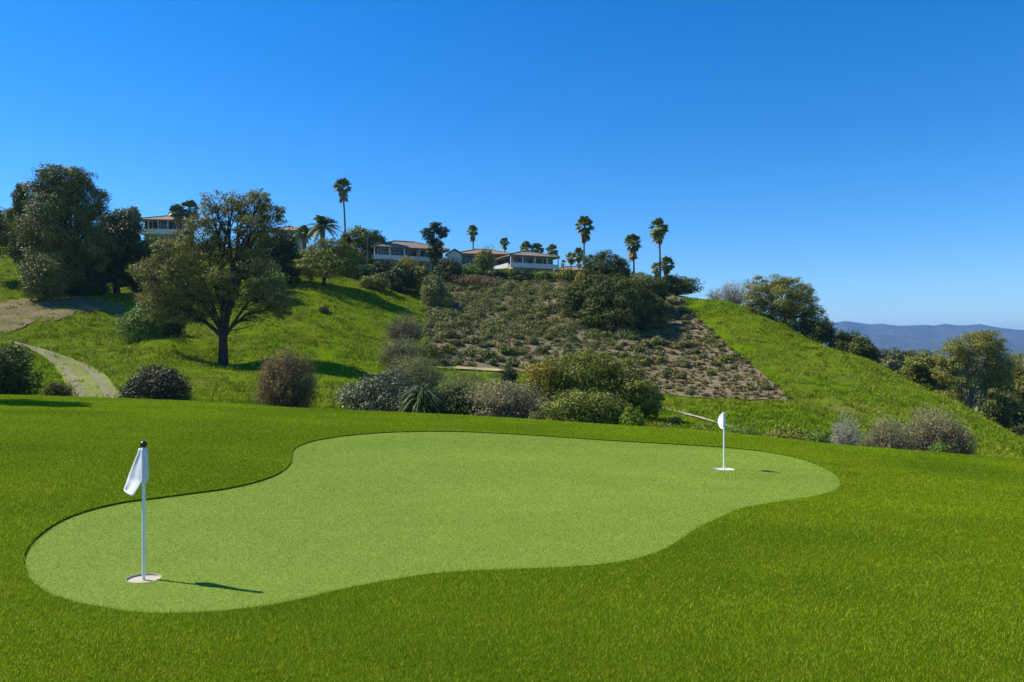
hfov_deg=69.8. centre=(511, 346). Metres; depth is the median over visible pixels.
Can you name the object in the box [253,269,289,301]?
leafy bush
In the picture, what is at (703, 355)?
scrub plant
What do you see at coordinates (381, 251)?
window
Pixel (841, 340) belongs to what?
ridge bush
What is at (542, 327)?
scrub plant
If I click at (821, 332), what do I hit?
ridge bush
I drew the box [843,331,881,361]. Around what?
ridge bush
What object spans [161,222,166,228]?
window
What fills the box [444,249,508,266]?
gabled house
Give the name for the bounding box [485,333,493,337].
scrub plant
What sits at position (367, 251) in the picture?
street lamp
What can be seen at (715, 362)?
scrub plant
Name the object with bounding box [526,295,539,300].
scrub plant
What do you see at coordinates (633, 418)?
shrub
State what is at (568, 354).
scrub plant
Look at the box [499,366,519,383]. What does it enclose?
shrub
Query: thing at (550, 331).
scrub plant
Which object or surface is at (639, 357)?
scrub plant
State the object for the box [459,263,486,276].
hillside bush
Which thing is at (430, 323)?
scrub plant
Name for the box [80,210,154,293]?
dark tree
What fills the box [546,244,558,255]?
fan palm
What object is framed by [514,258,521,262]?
window
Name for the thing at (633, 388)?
shrub
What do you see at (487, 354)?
scrub plant
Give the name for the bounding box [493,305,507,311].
scrub plant
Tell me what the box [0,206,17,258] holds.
leafy tree
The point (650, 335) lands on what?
scrub plant
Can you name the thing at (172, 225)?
window
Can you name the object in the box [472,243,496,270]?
hillside bush
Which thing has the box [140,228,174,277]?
leafy bush
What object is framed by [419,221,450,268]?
tufted tree
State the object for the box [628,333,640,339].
scrub plant
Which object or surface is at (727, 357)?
scrub plant
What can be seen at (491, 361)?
scrub plant
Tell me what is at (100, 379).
dirt road
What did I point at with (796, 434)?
shrub
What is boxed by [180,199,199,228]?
fan palm
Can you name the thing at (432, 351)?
leafy shrub
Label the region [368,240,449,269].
balcony house
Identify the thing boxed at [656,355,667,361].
scrub plant
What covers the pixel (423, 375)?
twiggy shrub
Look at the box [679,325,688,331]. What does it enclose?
scrub plant
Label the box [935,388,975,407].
valley tree
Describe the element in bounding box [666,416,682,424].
shrub
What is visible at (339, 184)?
fan palm
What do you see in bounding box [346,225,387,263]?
bushy tree
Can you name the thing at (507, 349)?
scrub plant
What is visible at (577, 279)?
hillside bush
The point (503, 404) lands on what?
twiggy shrub
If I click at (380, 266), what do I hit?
hillside bush
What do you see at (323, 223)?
date palm
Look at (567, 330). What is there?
scrub plant
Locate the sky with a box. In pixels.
[0,0,1023,329]
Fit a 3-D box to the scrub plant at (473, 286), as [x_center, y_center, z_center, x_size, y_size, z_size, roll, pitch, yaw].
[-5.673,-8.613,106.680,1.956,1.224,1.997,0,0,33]
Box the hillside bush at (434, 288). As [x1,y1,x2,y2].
[418,274,447,305]
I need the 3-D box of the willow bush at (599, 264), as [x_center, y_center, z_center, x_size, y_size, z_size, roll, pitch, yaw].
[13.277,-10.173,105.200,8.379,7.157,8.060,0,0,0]
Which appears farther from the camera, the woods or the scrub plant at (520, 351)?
the woods
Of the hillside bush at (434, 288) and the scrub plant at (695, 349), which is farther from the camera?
the hillside bush at (434, 288)
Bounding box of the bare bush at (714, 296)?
[705,287,724,299]
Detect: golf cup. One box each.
[125,573,161,582]
[714,467,734,469]
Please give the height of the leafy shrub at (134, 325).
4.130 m
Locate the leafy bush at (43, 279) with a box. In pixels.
[16,252,72,301]
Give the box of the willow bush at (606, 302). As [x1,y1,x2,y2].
[572,272,650,329]
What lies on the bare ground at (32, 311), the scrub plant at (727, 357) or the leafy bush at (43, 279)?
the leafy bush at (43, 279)
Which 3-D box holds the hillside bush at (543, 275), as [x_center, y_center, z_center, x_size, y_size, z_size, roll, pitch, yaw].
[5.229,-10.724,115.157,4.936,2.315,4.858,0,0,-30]
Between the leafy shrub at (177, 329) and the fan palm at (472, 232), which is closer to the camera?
the leafy shrub at (177, 329)
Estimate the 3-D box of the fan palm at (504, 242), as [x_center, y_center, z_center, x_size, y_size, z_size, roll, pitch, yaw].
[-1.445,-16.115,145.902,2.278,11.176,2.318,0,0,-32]
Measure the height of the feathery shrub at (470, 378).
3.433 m
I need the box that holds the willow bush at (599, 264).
[576,249,633,285]
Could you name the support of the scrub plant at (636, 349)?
on the dry soil
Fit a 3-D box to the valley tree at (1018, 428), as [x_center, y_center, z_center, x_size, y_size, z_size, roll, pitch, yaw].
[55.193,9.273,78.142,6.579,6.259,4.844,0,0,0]
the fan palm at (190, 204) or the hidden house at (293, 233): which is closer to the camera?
the fan palm at (190, 204)
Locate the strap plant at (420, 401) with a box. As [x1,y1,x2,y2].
[393,383,445,413]
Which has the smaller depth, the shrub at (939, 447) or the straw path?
the shrub at (939, 447)
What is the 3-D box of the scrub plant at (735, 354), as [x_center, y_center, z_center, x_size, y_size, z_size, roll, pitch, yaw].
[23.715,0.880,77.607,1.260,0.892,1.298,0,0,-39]
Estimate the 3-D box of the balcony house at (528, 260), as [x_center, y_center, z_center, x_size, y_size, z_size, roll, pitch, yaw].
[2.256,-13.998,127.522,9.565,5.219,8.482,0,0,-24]
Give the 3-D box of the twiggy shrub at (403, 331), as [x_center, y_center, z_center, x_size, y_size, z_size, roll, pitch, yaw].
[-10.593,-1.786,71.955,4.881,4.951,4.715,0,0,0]
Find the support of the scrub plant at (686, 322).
on the dry soil
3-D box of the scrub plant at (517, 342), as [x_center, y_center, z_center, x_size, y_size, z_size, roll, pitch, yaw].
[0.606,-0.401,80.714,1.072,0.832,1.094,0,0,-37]
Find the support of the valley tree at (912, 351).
on the hillside
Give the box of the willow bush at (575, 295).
[560,277,598,319]
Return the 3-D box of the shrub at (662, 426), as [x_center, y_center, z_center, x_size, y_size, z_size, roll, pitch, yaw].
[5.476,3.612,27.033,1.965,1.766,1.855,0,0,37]
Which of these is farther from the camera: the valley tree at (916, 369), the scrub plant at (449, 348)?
the valley tree at (916, 369)
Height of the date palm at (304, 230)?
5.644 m
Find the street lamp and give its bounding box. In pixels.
[367,233,370,267]
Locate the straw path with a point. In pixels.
(477, 368)
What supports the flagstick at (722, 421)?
on the golf cup at (719, 468)
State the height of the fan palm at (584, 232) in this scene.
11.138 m
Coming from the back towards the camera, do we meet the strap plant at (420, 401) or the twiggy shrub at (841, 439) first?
the strap plant at (420, 401)
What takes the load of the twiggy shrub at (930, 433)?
on the hillside
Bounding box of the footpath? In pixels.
[663,407,731,426]
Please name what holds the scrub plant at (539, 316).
on the dry soil
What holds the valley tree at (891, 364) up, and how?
on the hillside
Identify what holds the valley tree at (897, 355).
on the hillside
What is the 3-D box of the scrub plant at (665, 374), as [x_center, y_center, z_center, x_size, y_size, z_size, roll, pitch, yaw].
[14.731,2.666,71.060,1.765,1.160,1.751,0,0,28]
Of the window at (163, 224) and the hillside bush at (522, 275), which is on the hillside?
the hillside bush at (522, 275)
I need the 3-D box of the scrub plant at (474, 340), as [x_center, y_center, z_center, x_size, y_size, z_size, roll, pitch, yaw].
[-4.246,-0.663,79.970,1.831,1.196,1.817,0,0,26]
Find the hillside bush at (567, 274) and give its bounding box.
[553,266,575,281]
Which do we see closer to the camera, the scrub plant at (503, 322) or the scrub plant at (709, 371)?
the scrub plant at (709, 371)
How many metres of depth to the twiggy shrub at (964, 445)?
24.80 m
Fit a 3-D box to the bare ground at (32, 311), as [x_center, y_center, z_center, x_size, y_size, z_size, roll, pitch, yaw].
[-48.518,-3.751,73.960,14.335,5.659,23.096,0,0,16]
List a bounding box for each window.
[145,222,151,228]
[153,222,159,228]
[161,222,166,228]
[169,222,175,228]
[379,249,388,254]
[392,250,402,255]
[406,250,415,255]
[420,251,428,256]
[463,256,474,263]
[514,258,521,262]
[524,258,531,262]
[536,259,541,263]
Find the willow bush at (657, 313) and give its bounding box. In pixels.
[627,289,669,329]
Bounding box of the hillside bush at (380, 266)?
[370,258,394,275]
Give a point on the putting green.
(231, 590)
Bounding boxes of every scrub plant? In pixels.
[423,322,434,327]
[439,343,456,354]
[441,358,455,365]
[442,311,456,316]
[442,328,458,337]
[447,339,462,344]
[453,359,466,364]
[457,332,467,337]
[459,313,471,319]
[459,346,476,356]
[461,324,474,333]
[461,338,469,342]
[466,362,477,366]
[467,315,480,320]
[468,284,478,290]
[468,335,481,343]
[474,311,487,317]
[474,357,483,361]
[477,343,487,347]
[480,348,497,359]
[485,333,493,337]
[486,357,498,365]
[487,342,496,346]
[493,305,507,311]
[493,319,509,325]
[495,356,508,361]
[498,343,516,354]
[505,299,515,304]
[506,359,519,366]
[512,332,524,338]
[513,340,521,345]
[514,348,527,354]
[518,363,531,368]
[521,309,528,314]
[523,322,534,327]
[523,354,534,358]
[524,313,536,318]
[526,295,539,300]
[527,358,537,363]
[528,337,538,343]
[533,311,547,319]
[535,344,550,352]
[537,304,550,310]
[537,324,547,331]
[540,294,550,298]
[541,344,552,348]
[542,333,555,339]
[546,328,560,334]
[547,303,557,308]
[557,327,569,334]
[561,347,578,355]
[563,349,577,357]
[567,334,578,341]
[600,331,613,337]
[606,341,616,345]
[611,344,622,349]
[618,351,633,358]
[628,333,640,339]
[631,352,648,360]
[633,345,645,352]
[635,359,649,365]
[641,338,654,346]
[644,332,653,337]
[648,334,666,345]
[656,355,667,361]
[657,368,673,377]
[673,370,689,378]
[673,387,684,391]
[675,359,690,367]
[677,339,694,346]
[679,314,692,319]
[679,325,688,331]
[681,320,691,323]
[683,333,691,339]
[683,388,695,394]
[690,348,701,352]
[698,353,707,357]
[706,369,716,374]
[709,359,720,365]
[717,353,734,362]
[732,352,741,356]
[762,382,773,389]
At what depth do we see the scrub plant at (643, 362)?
76.32 m
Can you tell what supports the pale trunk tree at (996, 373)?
on the hillside
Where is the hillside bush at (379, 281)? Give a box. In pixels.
[357,272,391,289]
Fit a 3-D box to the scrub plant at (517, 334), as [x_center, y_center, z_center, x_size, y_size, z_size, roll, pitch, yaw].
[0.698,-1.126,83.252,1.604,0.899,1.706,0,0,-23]
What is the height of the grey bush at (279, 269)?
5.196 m
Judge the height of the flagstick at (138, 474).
0.959 m
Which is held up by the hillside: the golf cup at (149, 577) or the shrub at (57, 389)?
the shrub at (57, 389)
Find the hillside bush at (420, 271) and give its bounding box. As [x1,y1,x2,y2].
[409,264,432,293]
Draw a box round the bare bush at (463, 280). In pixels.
[446,272,501,286]
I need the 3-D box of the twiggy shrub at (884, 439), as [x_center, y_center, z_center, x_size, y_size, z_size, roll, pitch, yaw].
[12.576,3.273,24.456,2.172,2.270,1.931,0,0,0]
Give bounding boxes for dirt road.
[10,341,119,397]
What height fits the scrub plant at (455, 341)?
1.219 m
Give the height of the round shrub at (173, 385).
2.748 m
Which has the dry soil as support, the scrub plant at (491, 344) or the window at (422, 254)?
the scrub plant at (491, 344)
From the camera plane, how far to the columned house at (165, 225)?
139.18 m
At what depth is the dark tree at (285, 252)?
92.86 m
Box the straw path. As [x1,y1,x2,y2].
[437,366,505,370]
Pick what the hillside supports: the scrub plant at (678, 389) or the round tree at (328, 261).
the round tree at (328, 261)
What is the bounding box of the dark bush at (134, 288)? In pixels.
[126,257,162,293]
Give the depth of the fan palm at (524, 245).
141.36 m
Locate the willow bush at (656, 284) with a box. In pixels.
[625,274,670,300]
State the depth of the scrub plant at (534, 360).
72.94 m
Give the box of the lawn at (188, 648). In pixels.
[0,396,1023,681]
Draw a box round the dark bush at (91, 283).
[62,264,114,296]
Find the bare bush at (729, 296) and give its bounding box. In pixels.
[715,279,757,305]
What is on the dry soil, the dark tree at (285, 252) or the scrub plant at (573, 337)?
the scrub plant at (573, 337)
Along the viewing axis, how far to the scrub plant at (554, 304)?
96.96 m
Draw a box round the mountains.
[799,321,1023,353]
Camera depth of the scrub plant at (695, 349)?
80.18 m
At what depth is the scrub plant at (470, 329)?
84.23 m
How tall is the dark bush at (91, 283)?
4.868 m
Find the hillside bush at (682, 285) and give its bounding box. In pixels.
[658,274,703,294]
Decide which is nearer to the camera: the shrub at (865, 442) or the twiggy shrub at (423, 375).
the shrub at (865, 442)
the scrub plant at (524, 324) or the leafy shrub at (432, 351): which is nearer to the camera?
the leafy shrub at (432, 351)
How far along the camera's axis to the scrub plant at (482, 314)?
91.90 m
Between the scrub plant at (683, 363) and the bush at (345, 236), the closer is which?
the scrub plant at (683, 363)
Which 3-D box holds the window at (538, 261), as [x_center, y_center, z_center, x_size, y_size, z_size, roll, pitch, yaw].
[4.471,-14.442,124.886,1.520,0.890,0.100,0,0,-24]
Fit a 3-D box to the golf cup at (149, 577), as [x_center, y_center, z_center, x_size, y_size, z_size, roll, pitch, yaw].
[-2.540,1.604,5.058,0.224,0.026,0.224,0,0,0]
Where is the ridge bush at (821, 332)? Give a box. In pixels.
[796,316,838,344]
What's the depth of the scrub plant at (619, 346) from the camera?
81.29 m
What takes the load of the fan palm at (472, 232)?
on the hillside
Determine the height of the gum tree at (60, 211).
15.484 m
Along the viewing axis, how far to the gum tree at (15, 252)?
85.20 m
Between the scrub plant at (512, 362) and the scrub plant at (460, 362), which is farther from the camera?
the scrub plant at (512, 362)
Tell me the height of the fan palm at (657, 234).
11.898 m
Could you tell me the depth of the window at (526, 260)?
124.09 m
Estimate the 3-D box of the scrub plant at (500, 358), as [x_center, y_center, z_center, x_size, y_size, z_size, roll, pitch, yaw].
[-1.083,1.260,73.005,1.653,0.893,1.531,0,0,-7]
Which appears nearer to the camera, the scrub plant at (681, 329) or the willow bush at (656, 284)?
the scrub plant at (681, 329)
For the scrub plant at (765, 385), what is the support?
on the dry soil
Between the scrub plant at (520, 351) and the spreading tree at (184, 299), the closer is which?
the spreading tree at (184, 299)
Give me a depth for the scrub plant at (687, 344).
82.91 m
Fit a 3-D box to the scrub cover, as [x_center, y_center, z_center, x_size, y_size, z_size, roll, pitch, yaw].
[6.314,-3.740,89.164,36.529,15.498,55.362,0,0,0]
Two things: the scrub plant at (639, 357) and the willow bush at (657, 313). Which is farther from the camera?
the willow bush at (657, 313)
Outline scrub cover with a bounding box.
[419,274,766,391]
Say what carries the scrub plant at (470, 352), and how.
on the dry soil
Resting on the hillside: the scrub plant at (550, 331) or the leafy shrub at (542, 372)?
the leafy shrub at (542, 372)
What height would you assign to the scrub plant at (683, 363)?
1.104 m
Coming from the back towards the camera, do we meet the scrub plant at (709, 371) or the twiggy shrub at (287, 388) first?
the scrub plant at (709, 371)
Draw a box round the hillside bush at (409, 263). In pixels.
[395,255,418,286]
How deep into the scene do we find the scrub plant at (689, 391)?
60.73 m
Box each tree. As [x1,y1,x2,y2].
[0,182,41,287]
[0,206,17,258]
[5,161,121,296]
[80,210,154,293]
[123,206,142,221]
[124,188,297,365]
[235,223,301,284]
[286,237,365,285]
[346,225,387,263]
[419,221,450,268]
[740,273,835,331]
[874,348,891,362]
[880,357,900,375]
[886,347,911,370]
[898,348,962,391]
[909,349,923,380]
[929,328,1021,408]
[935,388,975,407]
[972,388,1023,427]
[1002,413,1023,436]
[1003,350,1023,414]
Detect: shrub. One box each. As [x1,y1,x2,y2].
[0,337,43,394]
[44,380,78,396]
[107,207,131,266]
[110,303,172,343]
[114,361,196,400]
[159,318,187,336]
[248,342,326,407]
[318,304,329,312]
[329,368,431,412]
[373,335,430,368]
[378,304,426,348]
[380,351,452,391]
[412,381,476,414]
[414,339,442,364]
[435,365,497,405]
[459,376,551,419]
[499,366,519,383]
[519,353,570,414]
[526,410,544,419]
[538,387,626,424]
[541,347,665,418]
[601,406,624,424]
[618,403,646,425]
[646,421,680,427]
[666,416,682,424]
[680,422,714,430]
[721,423,767,436]
[761,421,810,440]
[799,426,835,442]
[828,411,862,445]
[853,432,876,446]
[857,411,922,450]
[898,400,967,452]
[926,440,949,452]
[937,418,982,454]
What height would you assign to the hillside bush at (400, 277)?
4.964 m
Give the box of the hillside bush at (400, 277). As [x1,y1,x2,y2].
[382,262,416,293]
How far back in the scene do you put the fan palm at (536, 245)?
142.40 m
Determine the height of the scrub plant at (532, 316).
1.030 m
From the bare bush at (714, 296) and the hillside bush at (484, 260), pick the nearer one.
the bare bush at (714, 296)
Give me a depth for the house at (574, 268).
140.87 m
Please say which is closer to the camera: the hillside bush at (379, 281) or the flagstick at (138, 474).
the flagstick at (138, 474)
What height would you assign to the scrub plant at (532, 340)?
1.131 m
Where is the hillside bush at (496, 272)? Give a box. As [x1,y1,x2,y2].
[479,268,507,277]
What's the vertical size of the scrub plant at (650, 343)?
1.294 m
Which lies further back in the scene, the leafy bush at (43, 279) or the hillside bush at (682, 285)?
the hillside bush at (682, 285)
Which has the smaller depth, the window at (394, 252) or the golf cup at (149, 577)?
the golf cup at (149, 577)
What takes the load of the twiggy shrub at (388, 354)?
on the hillside
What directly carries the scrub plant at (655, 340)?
on the dry soil
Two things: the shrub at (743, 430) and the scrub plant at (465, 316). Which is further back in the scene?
the scrub plant at (465, 316)
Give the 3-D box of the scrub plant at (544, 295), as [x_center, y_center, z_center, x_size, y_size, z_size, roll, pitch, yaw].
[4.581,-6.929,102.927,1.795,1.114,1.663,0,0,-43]
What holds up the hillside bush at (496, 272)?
on the hillside
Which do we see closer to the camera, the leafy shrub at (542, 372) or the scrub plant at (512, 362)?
the leafy shrub at (542, 372)
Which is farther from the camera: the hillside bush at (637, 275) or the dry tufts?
the hillside bush at (637, 275)
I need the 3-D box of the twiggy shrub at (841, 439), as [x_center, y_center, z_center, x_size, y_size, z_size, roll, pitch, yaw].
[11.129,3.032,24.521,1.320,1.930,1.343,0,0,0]
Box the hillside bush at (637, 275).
[629,270,653,282]
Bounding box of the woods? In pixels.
[909,351,1023,412]
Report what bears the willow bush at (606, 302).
on the dry soil
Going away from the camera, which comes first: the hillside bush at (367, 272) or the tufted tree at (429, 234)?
the hillside bush at (367, 272)
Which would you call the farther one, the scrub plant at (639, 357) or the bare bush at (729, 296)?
the bare bush at (729, 296)
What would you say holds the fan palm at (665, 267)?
on the hillside
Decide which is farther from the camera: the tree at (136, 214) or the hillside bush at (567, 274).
the tree at (136, 214)
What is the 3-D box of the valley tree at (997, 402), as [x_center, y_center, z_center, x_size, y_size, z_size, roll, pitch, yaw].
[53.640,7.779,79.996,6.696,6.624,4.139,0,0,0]
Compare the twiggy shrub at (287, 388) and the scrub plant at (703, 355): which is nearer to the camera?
the twiggy shrub at (287, 388)
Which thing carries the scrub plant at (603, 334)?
on the dry soil
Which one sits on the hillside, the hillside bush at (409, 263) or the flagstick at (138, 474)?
the hillside bush at (409, 263)
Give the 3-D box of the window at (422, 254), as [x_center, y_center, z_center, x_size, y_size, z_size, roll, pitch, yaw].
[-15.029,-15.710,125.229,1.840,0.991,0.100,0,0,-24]
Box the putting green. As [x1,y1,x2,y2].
[24,432,840,612]
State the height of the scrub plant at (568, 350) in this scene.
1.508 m
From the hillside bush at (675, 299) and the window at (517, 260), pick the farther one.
the window at (517, 260)
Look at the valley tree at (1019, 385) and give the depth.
85.34 m
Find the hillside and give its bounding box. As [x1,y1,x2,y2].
[0,242,1022,455]
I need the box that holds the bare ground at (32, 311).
[0,294,126,331]
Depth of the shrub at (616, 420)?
26.79 m
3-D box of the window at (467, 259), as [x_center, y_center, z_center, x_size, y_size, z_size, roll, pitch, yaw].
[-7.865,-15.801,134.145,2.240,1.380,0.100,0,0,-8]
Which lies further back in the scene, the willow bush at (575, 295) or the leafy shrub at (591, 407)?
the willow bush at (575, 295)
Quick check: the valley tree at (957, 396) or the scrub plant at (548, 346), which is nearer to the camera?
the scrub plant at (548, 346)
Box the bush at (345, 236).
[340,231,352,244]
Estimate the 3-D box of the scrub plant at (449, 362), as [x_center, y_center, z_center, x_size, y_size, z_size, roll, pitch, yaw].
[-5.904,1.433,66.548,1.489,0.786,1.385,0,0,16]
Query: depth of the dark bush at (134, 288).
89.18 m
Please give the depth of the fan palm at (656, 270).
124.56 m
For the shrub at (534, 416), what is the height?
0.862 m
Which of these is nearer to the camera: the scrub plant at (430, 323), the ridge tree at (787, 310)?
the scrub plant at (430, 323)
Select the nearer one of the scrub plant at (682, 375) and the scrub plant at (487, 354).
the scrub plant at (682, 375)
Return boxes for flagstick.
[124,441,148,579]
[718,411,725,469]
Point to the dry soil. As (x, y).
(671, 357)
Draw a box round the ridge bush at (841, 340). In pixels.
[827,327,858,351]
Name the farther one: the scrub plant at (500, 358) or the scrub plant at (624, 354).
the scrub plant at (624, 354)
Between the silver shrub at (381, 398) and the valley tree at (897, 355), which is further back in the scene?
the valley tree at (897, 355)
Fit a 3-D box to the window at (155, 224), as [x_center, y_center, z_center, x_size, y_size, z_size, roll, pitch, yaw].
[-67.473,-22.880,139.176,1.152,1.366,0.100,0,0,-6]
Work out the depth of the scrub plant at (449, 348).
72.74 m
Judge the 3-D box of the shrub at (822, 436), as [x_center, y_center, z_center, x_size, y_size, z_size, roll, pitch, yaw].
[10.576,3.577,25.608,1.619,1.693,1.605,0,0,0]
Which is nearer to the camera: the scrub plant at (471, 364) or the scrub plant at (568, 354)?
the scrub plant at (471, 364)
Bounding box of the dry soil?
[426,281,786,399]
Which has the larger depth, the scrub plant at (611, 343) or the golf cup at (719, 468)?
the scrub plant at (611, 343)
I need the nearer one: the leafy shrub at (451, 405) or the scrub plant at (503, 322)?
the leafy shrub at (451, 405)
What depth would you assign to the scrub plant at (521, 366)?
70.14 m
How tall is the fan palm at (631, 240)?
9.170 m
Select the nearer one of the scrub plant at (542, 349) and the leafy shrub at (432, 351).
the leafy shrub at (432, 351)
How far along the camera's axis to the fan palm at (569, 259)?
135.74 m
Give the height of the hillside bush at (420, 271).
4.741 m
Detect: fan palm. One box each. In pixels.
[168,203,186,238]
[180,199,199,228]
[332,177,351,230]
[466,225,477,248]
[500,237,510,251]
[520,241,532,251]
[532,243,544,252]
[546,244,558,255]
[565,252,575,269]
[572,247,582,272]
[574,215,594,269]
[624,234,641,272]
[647,217,668,279]
[650,262,658,278]
[661,255,674,277]
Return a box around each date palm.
[293,225,314,249]
[305,215,341,241]
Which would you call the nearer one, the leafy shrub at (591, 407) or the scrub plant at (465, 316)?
the leafy shrub at (591, 407)
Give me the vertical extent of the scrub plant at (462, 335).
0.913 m
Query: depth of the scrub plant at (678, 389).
64.64 m
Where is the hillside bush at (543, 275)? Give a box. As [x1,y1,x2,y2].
[531,271,558,280]
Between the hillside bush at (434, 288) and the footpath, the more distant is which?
the hillside bush at (434, 288)
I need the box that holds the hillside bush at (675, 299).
[663,296,687,304]
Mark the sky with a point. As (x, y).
(869, 153)
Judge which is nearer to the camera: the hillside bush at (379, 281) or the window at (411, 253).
the hillside bush at (379, 281)
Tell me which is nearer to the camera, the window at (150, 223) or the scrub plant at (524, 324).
the scrub plant at (524, 324)
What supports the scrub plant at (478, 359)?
on the dry soil
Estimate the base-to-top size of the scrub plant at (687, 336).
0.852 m
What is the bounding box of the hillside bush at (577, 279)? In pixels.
[572,271,585,285]
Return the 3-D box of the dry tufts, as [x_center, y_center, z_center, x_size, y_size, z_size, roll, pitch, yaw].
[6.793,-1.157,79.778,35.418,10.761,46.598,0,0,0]
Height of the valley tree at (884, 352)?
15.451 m
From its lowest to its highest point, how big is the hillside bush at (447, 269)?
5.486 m
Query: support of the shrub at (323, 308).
on the hillside
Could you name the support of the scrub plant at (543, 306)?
on the dry soil
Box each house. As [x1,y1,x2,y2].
[136,211,200,240]
[271,226,310,251]
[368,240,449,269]
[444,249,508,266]
[493,251,559,272]
[553,266,582,273]
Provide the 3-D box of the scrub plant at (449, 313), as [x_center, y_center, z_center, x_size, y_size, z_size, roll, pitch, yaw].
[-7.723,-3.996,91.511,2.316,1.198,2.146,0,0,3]
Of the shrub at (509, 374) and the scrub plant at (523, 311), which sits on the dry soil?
the scrub plant at (523, 311)
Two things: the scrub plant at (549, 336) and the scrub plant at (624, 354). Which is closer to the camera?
the scrub plant at (624, 354)
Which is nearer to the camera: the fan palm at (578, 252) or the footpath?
the footpath
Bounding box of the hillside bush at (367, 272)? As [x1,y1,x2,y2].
[354,265,373,278]
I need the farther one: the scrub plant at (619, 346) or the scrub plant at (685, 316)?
the scrub plant at (685, 316)
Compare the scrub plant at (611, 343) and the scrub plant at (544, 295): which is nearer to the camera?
the scrub plant at (611, 343)
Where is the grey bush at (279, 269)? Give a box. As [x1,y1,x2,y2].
[247,260,282,284]
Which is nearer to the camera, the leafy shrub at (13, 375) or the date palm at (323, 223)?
the leafy shrub at (13, 375)
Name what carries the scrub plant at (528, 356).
on the dry soil
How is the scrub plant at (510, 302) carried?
on the dry soil
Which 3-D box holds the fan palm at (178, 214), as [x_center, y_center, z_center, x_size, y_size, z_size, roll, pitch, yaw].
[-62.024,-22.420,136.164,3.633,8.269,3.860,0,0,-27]
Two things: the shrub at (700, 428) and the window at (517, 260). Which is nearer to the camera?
the shrub at (700, 428)
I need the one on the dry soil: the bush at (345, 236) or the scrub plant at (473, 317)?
the scrub plant at (473, 317)
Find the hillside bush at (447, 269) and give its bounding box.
[430,255,467,282]
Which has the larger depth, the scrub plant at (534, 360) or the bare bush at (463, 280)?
the bare bush at (463, 280)
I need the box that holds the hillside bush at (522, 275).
[504,269,532,281]
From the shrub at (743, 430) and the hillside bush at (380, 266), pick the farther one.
the hillside bush at (380, 266)
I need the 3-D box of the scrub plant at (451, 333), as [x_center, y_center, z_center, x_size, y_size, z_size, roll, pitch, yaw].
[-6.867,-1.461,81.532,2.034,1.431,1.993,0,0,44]
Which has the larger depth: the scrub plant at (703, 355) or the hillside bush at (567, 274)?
the hillside bush at (567, 274)
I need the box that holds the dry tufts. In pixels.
[428,303,792,398]
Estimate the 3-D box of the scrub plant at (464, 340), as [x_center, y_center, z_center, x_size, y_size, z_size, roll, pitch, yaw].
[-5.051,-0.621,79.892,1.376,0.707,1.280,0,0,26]

